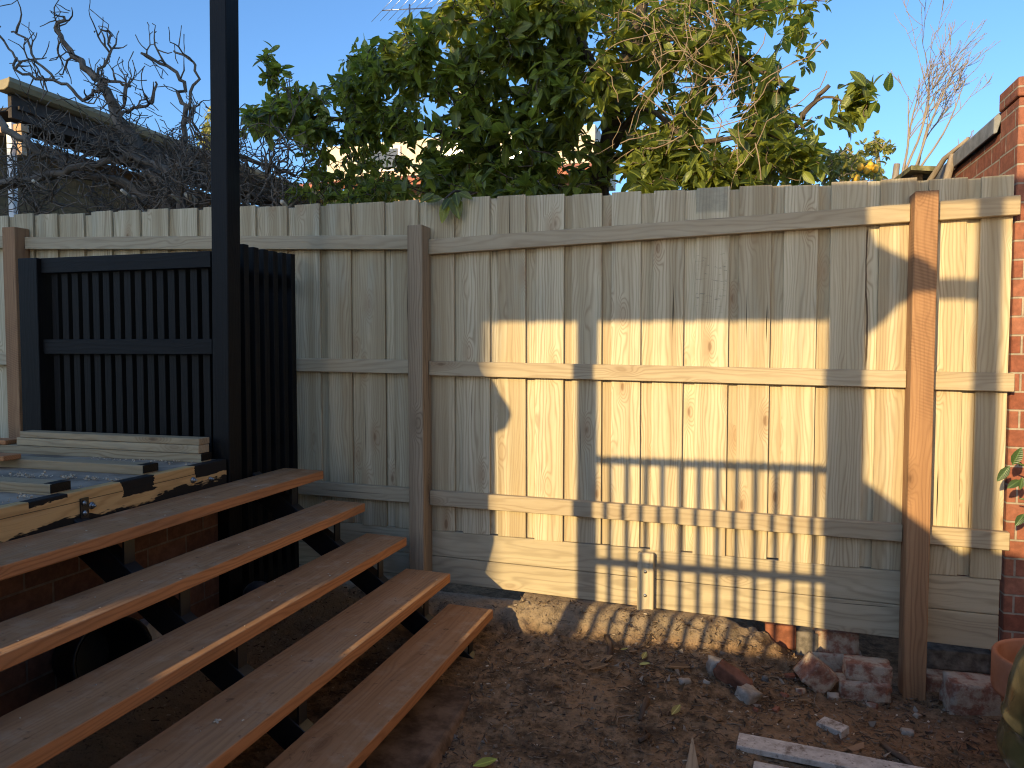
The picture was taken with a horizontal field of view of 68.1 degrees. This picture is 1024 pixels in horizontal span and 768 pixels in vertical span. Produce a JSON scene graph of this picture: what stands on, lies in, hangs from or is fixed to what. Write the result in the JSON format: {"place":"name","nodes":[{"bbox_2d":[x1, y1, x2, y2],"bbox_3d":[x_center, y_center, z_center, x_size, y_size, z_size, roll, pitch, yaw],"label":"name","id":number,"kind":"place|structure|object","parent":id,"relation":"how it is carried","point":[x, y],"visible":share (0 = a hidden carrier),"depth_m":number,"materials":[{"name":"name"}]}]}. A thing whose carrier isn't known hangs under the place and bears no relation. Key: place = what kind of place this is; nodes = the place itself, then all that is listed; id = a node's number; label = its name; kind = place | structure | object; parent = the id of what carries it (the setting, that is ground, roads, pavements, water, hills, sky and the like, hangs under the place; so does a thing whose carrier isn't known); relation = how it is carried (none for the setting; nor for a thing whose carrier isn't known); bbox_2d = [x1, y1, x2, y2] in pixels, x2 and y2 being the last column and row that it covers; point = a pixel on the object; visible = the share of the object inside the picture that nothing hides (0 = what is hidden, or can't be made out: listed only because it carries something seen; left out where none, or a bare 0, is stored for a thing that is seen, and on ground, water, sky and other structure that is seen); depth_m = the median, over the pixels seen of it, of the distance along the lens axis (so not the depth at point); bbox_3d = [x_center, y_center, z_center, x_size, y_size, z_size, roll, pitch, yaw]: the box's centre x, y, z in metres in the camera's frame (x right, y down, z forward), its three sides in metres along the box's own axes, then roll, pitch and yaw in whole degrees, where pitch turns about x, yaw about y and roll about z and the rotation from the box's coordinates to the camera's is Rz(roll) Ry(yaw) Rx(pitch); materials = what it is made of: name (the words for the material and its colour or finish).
{"place":"outdoors","nodes":[
{"label":"outdoors","id":0,"kind":"place"},
{"bbox_2d":[0,0,1023,205],"label":"sky","id":1,"kind":"structure","parent":0,"point":[866,37],"materials":[{"name":"blue"}]},
{"bbox_2d":[36,531,1006,767],"bbox_3d":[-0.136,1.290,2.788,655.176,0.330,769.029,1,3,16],"label":"ground","id":2,"kind":"structure","parent":0,"point":[114,742],"depth_m":3.21,"materials":[{"name":"soil"}]},
{"bbox_2d":[52,616,151,683],"bbox_3d":[-1.524,0.984,2.791,0.286,0.296,0.286,2,3,34],"label":"bucket","id":3,"kind":"object","parent":2,"relation":"on","point":[76,658],"visible":0.44,"depth_m":2.86,"materials":[{"name":"black plastic"}]},
{"bbox_2d":[0,512,218,716],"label":"footing wall","id":4,"kind":"structure","parent":2,"relation":"on","point":[27,681],"depth_m":2.82,"materials":[{"name":"brick"}]},
{"bbox_2d":[0,430,226,542],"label":"deck frame","id":5,"kind":"object","parent":4,"relation":"on","point":[58,502],"visible":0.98,"depth_m":3.29,"materials":[{"name":"brown wood"}]},
{"bbox_2d":[2,457,192,502],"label":"wood shavings","id":6,"kind":"object","parent":5,"relation":"on","point":[65,477],"visible":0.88,"depth_m":3.15},
{"bbox_2d":[18,251,213,458],"bbox_3d":[-2.004,0.293,3.886,1.170,1.888,0.110,1,3,16],"label":"slat screen","id":7,"kind":"object","parent":2,"relation":"on","point":[121,344],"visible":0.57,"depth_m":3.86,"materials":[{"name":"black wood"}]},
{"bbox_2d":[140,619,162,640],"bbox_3d":[-1.504,1.042,3.054,0.164,0.164,0.170,-1,3,-12],"label":"plastic box","id":8,"kind":"object","parent":2,"relation":"on","point":[154,633],"visible":0.06,"depth_m":3.05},
{"bbox_2d":[0,0,334,215],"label":"bare tree","id":9,"kind":"object","parent":2,"relation":"on","point":[167,183],"visible":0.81,"depth_m":5.60,"materials":[{"name":"grey plant"}]},
{"bbox_2d":[0,77,336,216],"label":"neighbour house","id":10,"kind":"structure","parent":2,"relation":"on","point":[12,116],"depth_m":7.36,"materials":[{"name":"beige brick"}]},
{"bbox_2d":[196,106,210,149],"bbox_3d":[-6.829,-2.796,17.558,0.920,6.966,1.725,-1,3,-21],"label":"shrub","id":11,"kind":"object","parent":2,"relation":"on","point":[207,129],"visible":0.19,"depth_m":16.97,"materials":[{"name":"green plant"}]},
{"bbox_2d":[209,0,242,606],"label":"pergola post","id":12,"kind":"object","parent":2,"relation":"on","point":[225,165],"visible":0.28,"depth_m":3.63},
{"bbox_2d":[243,581,265,594],"bbox_3d":[-1.216,1.044,3.690,0.127,0.150,0.434,-2,3,-33],"label":"drain pipe","id":13,"kind":"object","parent":2,"relation":"on","point":[252,586],"visible":0.21,"depth_m":3.71,"materials":[{"name":"grey plastic"}]},
{"bbox_2d":[240,244,298,590],"bbox_3d":[-1.311,0.235,4.029,0.082,1.890,0.560,1,3,16],"label":"slat screen","id":14,"kind":"object","parent":2,"relation":"on","point":[268,375],"visible":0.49,"depth_m":3.98,"materials":[{"name":"black wood"}]},
{"bbox_2d":[366,684,470,767],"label":"concrete slab","id":15,"kind":"structure","parent":2,"relation":"on","point":[421,733],"depth_m":2.93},
{"bbox_2d":[0,468,492,767],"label":"open staircase","id":16,"kind":"structure","parent":15,"relation":"on","point":[355,726],"depth_m":2.66,"materials":[{"name":"brown wood"}]},
{"bbox_2d":[17,486,463,763],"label":"wood chips","id":17,"kind":"object","parent":16,"relation":"on","point":[217,721],"visible":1,"depth_m":2.35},
{"bbox_2d":[299,71,615,201],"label":"house","id":18,"kind":"structure","parent":2,"relation":"on","point":[408,153],"depth_m":15.43,"materials":[{"name":"paint"}]},
{"bbox_2d":[365,145,400,172],"bbox_3d":[-2.655,-4.619,15.571,0.800,0.500,0.080,1,3,16],"label":"window","id":19,"kind":"structure","parent":18,"relation":"in","point":[397,148],"depth_m":15.49,"materials":[{"name":"white paint"}]},
{"bbox_2d":[371,0,439,21],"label":"tv aerial","id":20,"kind":"object","parent":18,"relation":"attached to","point":[409,9],"visible":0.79,"depth_m":16.64,"materials":[{"name":"metal"}]},
{"bbox_2d":[437,143,462,155],"bbox_3d":[-1.312,-4.600,15.176,0.800,0.500,0.080,1,3,16],"label":"window","id":21,"kind":"structure","parent":18,"relation":"in","point":[449,152],"depth_m":15.11,"materials":[{"name":"white paint"}]},
{"bbox_2d":[473,757,496,766],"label":"fallen leaf","id":22,"kind":"object","parent":2,"relation":"on","point":[484,761],"visible":1,"depth_m":2.74,"materials":[{"name":"green plant"}]},
{"bbox_2d":[0,174,1020,700],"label":"paling fence","id":23,"kind":"object","parent":2,"relation":"on","point":[704,400],"visible":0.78,"depth_m":3.75,"materials":[{"name":"brown wood"}]},
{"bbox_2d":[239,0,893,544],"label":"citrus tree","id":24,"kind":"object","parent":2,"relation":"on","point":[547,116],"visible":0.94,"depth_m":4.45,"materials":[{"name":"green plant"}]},
{"bbox_2d":[557,0,826,186],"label":"dead vine","id":25,"kind":"object","parent":24,"relation":"hanging from","point":[696,51],"visible":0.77,"depth_m":4.18,"materials":[{"name":"brown plant"}]},
{"bbox_2d":[134,585,1006,767],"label":"ground litter","id":26,"kind":"object","parent":2,"relation":"on","point":[813,704],"visible":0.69,"depth_m":3.19,"materials":[{"name":"soil"}]},
{"bbox_2d":[590,663,607,668],"bbox_3d":[0.393,1.271,3.411,0.088,0.019,0.036,0,3,-3],"label":"fallen leaf","id":27,"kind":"object","parent":2,"relation":"on","point":[598,665],"visible":1,"depth_m":3.42,"materials":[{"name":"brown plant"}]},
{"bbox_2d":[600,655,612,660],"bbox_3d":[0.434,1.258,3.480,0.069,0.016,0.026,-1,3,-20],"label":"fallen leaf","id":28,"kind":"object","parent":2,"relation":"on","point":[608,657],"visible":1,"depth_m":3.49,"materials":[{"name":"brown plant"}]},
{"bbox_2d":[601,634,612,662],"bbox_3d":[0.447,1.243,3.555,0.047,0.061,0.220,1,3,11],"label":"stick","id":29,"kind":"object","parent":2,"relation":"on","point":[609,643],"visible":0.95,"depth_m":3.57,"materials":[{"name":"brown wood"}]},
{"bbox_2d":[612,715,630,722],"bbox_3d":[0.432,1.346,3.044,0.108,0.016,0.045,-2,3,-34],"label":"stick","id":30,"kind":"object","parent":2,"relation":"on","point":[620,717],"visible":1,"depth_m":3.05,"materials":[{"name":"brown wood"}]},
{"bbox_2d":[637,733,649,742],"bbox_3d":[0.511,1.357,2.910,0.023,0.019,0.075,3,4,45],"label":"stick","id":31,"kind":"object","parent":2,"relation":"on","point":[643,738],"visible":1,"depth_m":2.89,"materials":[{"name":"brown wood"}]},
{"bbox_2d":[638,697,649,720],"bbox_3d":[0.535,1.324,3.091,0.026,0.044,0.139,1,3,23],"label":"stick","id":32,"kind":"object","parent":2,"relation":"on","point":[645,703],"visible":1,"depth_m":3.09,"materials":[{"name":"brown wood"}]},
{"bbox_2d":[631,633,656,652],"bbox_3d":[0.619,1.228,3.594,0.179,0.046,0.032,-2,4,-41],"label":"stick","id":33,"kind":"object","parent":2,"relation":"on","point":[646,642],"visible":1,"depth_m":3.60,"materials":[{"name":"brown wood"}]},
{"bbox_2d":[671,704,680,714],"bbox_3d":[0.667,1.321,3.076,0.074,0.016,0.030,-3,4,-43],"label":"fallen leaf","id":34,"kind":"object","parent":2,"relation":"on","point":[675,709],"visible":1,"depth_m":3.08,"materials":[{"name":"plant"}]},
{"bbox_2d":[668,662,689,668],"bbox_3d":[0.746,1.263,3.391,0.108,0.024,0.043,2,4,42],"label":"fallen leaf","id":35,"kind":"object","parent":2,"relation":"on","point":[678,665],"visible":1,"depth_m":3.40,"materials":[{"name":"brown plant"}]},
{"bbox_2d":[678,677,690,684],"bbox_3d":[0.751,1.293,3.293,0.055,0.028,0.033,-1,3,-13],"label":"stone","id":36,"kind":"object","parent":2,"relation":"on","point":[681,680],"visible":0.98,"depth_m":3.28,"materials":[{"name":"grey stone"}]},
{"bbox_2d":[686,736,698,767],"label":"timber stake","id":37,"kind":"object","parent":2,"relation":"on","point":[692,761],"visible":1,"depth_m":2.77,"materials":[{"name":"beige wood"}]},
{"bbox_2d":[706,655,722,675],"bbox_3d":[0.913,1.262,3.393,0.084,0.091,0.071,0,3,-6],"label":"stone","id":38,"kind":"object","parent":2,"relation":"on","point":[712,662],"visible":0.59,"depth_m":3.37,"materials":[{"name":"grey stone"}]},
{"bbox_2d":[713,659,753,688],"bbox_3d":[0.963,1.279,3.302,0.176,0.128,0.068,2,3,38],"label":"brick shard","id":39,"kind":"object","parent":2,"relation":"on","point":[724,671],"visible":0.84,"depth_m":3.29,"materials":[{"name":"red brick"}]},
{"bbox_2d":[734,683,762,704],"bbox_3d":[0.999,1.321,3.215,0.096,0.086,0.092,-2,3,-31],"label":"stone","id":40,"kind":"object","parent":2,"relation":"on","point":[747,694],"visible":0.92,"depth_m":3.19,"materials":[{"name":"grey stone"}]},
{"bbox_2d":[761,675,769,681],"bbox_3d":[1.134,1.317,3.384,0.030,0.036,0.046,2,3,36],"label":"brick chip","id":41,"kind":"object","parent":2,"relation":"on","point":[765,678],"visible":0.99,"depth_m":3.37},
{"bbox_2d":[753,761,787,767],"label":"old board","id":42,"kind":"object","parent":2,"relation":"on","point":[756,764],"visible":1,"depth_m":2.73,"materials":[{"name":"grey wood"}]},
{"bbox_2d":[772,705,779,712],"bbox_3d":[1.094,1.350,3.139,0.036,0.027,0.024,-2,4,-40],"label":"brick chip","id":43,"kind":"object","parent":2,"relation":"on","point":[776,709],"visible":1,"depth_m":3.13,"materials":[{"name":"red brick"}]},
{"bbox_2d":[779,691,788,697],"bbox_3d":[1.180,1.348,3.281,0.028,0.025,0.038,-3,4,-44],"label":"brick chip","id":44,"kind":"object","parent":2,"relation":"on","point":[783,694],"visible":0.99,"depth_m":3.27,"materials":[{"name":"red brick"}]},
{"bbox_2d":[784,673,796,678],"bbox_3d":[1.259,1.324,3.427,0.052,0.031,0.032,-1,3,-22],"label":"brick chip","id":45,"kind":"object","parent":2,"relation":"on","point":[790,675],"visible":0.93,"depth_m":3.42,"materials":[{"name":"red brick"}]},
{"bbox_2d":[795,687,806,694],"bbox_3d":[1.265,1.344,3.317,0.045,0.029,0.030,-2,3,-36],"label":"brick chip","id":46,"kind":"object","parent":2,"relation":"on","point":[800,690],"visible":1,"depth_m":3.31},
{"bbox_2d":[799,697,810,700],"bbox_3d":[1.249,1.343,3.231,0.049,0.012,0.019,1,3,16],"label":"fallen leaf","id":47,"kind":"object","parent":2,"relation":"on","point":[804,698],"visible":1,"depth_m":3.23,"materials":[{"name":"brown plant"}]},
{"bbox_2d":[793,651,838,693],"bbox_3d":[1.364,1.301,3.401,0.168,0.172,0.129,0,3,0],"label":"old brick","id":48,"kind":"object","parent":2,"relation":"on","point":[814,673],"visible":0.98,"depth_m":3.35,"materials":[{"name":"red brick"}]},
{"bbox_2d":[736,733,923,767],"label":"old board","id":49,"kind":"object","parent":2,"relation":"on","point":[793,752],"visible":1,"depth_m":2.78,"materials":[{"name":"grey wood"}]},
{"bbox_2d":[816,716,848,738],"bbox_3d":[1.282,1.379,3.029,0.067,0.046,0.105,-2,3,-38],"label":"stone","id":50,"kind":"object","parent":2,"relation":"on","point":[832,726],"visible":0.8,"depth_m":3.01,"materials":[{"name":"grey stone"}]},
{"bbox_2d":[827,692,840,700],"bbox_3d":[1.413,1.376,3.332,0.054,0.037,0.043,0,3,9],"label":"brick chip","id":51,"kind":"object","parent":2,"relation":"on","point":[832,695],"visible":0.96,"depth_m":3.32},
{"bbox_2d":[779,143,891,185],"bbox_3d":[2.733,-0.468,6.563,0.970,3.374,1.178,1,3,16],"label":"lemon tree","id":52,"kind":"object","parent":2,"relation":"on","point":[842,165],"visible":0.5,"depth_m":6.26,"materials":[{"name":"green plant"}]},
{"bbox_2d":[844,742,863,750],"bbox_3d":[1.291,1.381,2.871,0.111,0.030,0.030,-1,3,-18],"label":"timber offcut","id":53,"kind":"object","parent":2,"relation":"on","point":[858,746],"visible":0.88,"depth_m":2.88,"materials":[{"name":"brown wood"}]},
{"bbox_2d":[834,672,891,703],"bbox_3d":[1.564,1.357,3.381,0.224,0.096,0.116,1,3,11],"label":"old brick","id":54,"kind":"object","parent":2,"relation":"on","point":[876,692],"visible":0.77,"depth_m":3.33,"materials":[{"name":"red brick"}]},
{"bbox_2d":[842,654,892,684],"bbox_3d":[1.593,1.279,3.400,0.200,0.084,0.118,1,3,16],"label":"old brick","id":55,"kind":"object","parent":54,"relation":"on","point":[864,668],"visible":1,"depth_m":3.36,"materials":[{"name":"red brick"}]},
{"bbox_2d":[866,702,877,708],"bbox_3d":[1.563,1.394,3.286,0.046,0.030,0.032,3,4,45],"label":"brick chip","id":56,"kind":"object","parent":2,"relation":"on","point":[872,705],"visible":0.99,"depth_m":3.28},
{"bbox_2d":[855,130,895,174],"bbox_3d":[4.072,-0.836,8.222,0.665,3.942,0.608,2,3,29],"label":"shrub","id":57,"kind":"object","parent":2,"relation":"on","point":[875,147],"visible":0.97,"depth_m":8.14,"materials":[{"name":"green plant"}]},
{"bbox_2d":[765,622,990,691],"bbox_3d":[1.708,1.324,3.640,1.067,0.294,0.230,1,3,16],"label":"old footing","id":58,"kind":"object","parent":2,"relation":"on","point":[830,648],"visible":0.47,"depth_m":3.61,"materials":[{"name":"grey brick"}]},
{"bbox_2d":[880,740,914,765],"bbox_3d":[1.440,1.385,2.822,0.034,0.032,0.204,0,3,-9],"label":"stick","id":59,"kind":"object","parent":2,"relation":"on","point":[886,746],"visible":0.96,"depth_m":2.83,"materials":[{"name":"brown wood"}]},
{"bbox_2d":[900,727,914,735],"bbox_3d":[1.592,1.401,3.049,0.056,0.026,0.038,0,3,4],"label":"stone","id":60,"kind":"object","parent":2,"relation":"on","point":[906,731],"visible":1,"depth_m":3.04,"materials":[{"name":"grey stone"}]},
{"bbox_2d":[894,165,935,180],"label":"shed roof","id":61,"kind":"structure","parent":2,"relation":"on","point":[921,173],"depth_m":4.88,"materials":[{"name":"brown wood"}]},
{"bbox_2d":[912,712,921,718],"bbox_3d":[1.734,1.420,3.241,0.040,0.030,0.027,-2,3,-33],"label":"brick chip","id":62,"kind":"object","parent":2,"relation":"on","point":[916,715],"visible":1,"depth_m":3.23,"materials":[{"name":"grey stone"}]},
{"bbox_2d":[887,0,999,178],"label":"bare sapling","id":63,"kind":"object","parent":2,"relation":"on","point":[896,169],"visible":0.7,"depth_m":7.54,"materials":[{"name":"brown plant"}]},
{"bbox_2d":[939,671,1001,715],"bbox_3d":[2.012,1.367,3.292,0.250,0.185,0.130,0,3,9],"label":"old brick","id":64,"kind":"object","parent":2,"relation":"on","point":[964,693],"visible":0.63,"depth_m":3.24,"materials":[{"name":"red brick"}]},
{"bbox_2d":[935,76,1023,650],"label":"brick wall","id":65,"kind":"structure","parent":2,"relation":"on","point":[994,146],"depth_m":3.38,"materials":[{"name":"red brick"}]},
{"bbox_2d":[927,137,969,179],"bbox_3d":[2.517,-0.991,4.378,0.553,0.813,0.508,2,3,35],"label":"vine stem","id":66,"kind":"object","parent":65,"relation":"attached to","point":[949,170],"visible":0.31,"depth_m":4.24,"materials":[{"name":"brown plant"}]},
{"bbox_2d":[990,638,1023,701],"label":"terracotta pot","id":67,"kind":"object","parent":2,"relation":"on","point":[1004,653],"visible":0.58,"depth_m":2.84,"materials":[{"name":"orange ceramic"}]},
{"bbox_2d":[996,644,1023,767],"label":"glazed pot","id":68,"kind":"object","parent":2,"relation":"on","point":[1010,738],"visible":1,"depth_m":2.20,"materials":[{"name":"green ceramic"}]},
{"bbox_2d":[997,447,1023,525],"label":"potted shrub","id":69,"kind":"object","parent":2,"relation":"on","point":[1016,458],"visible":1,"depth_m":2.96,"materials":[{"name":"green plant"}]}
]}

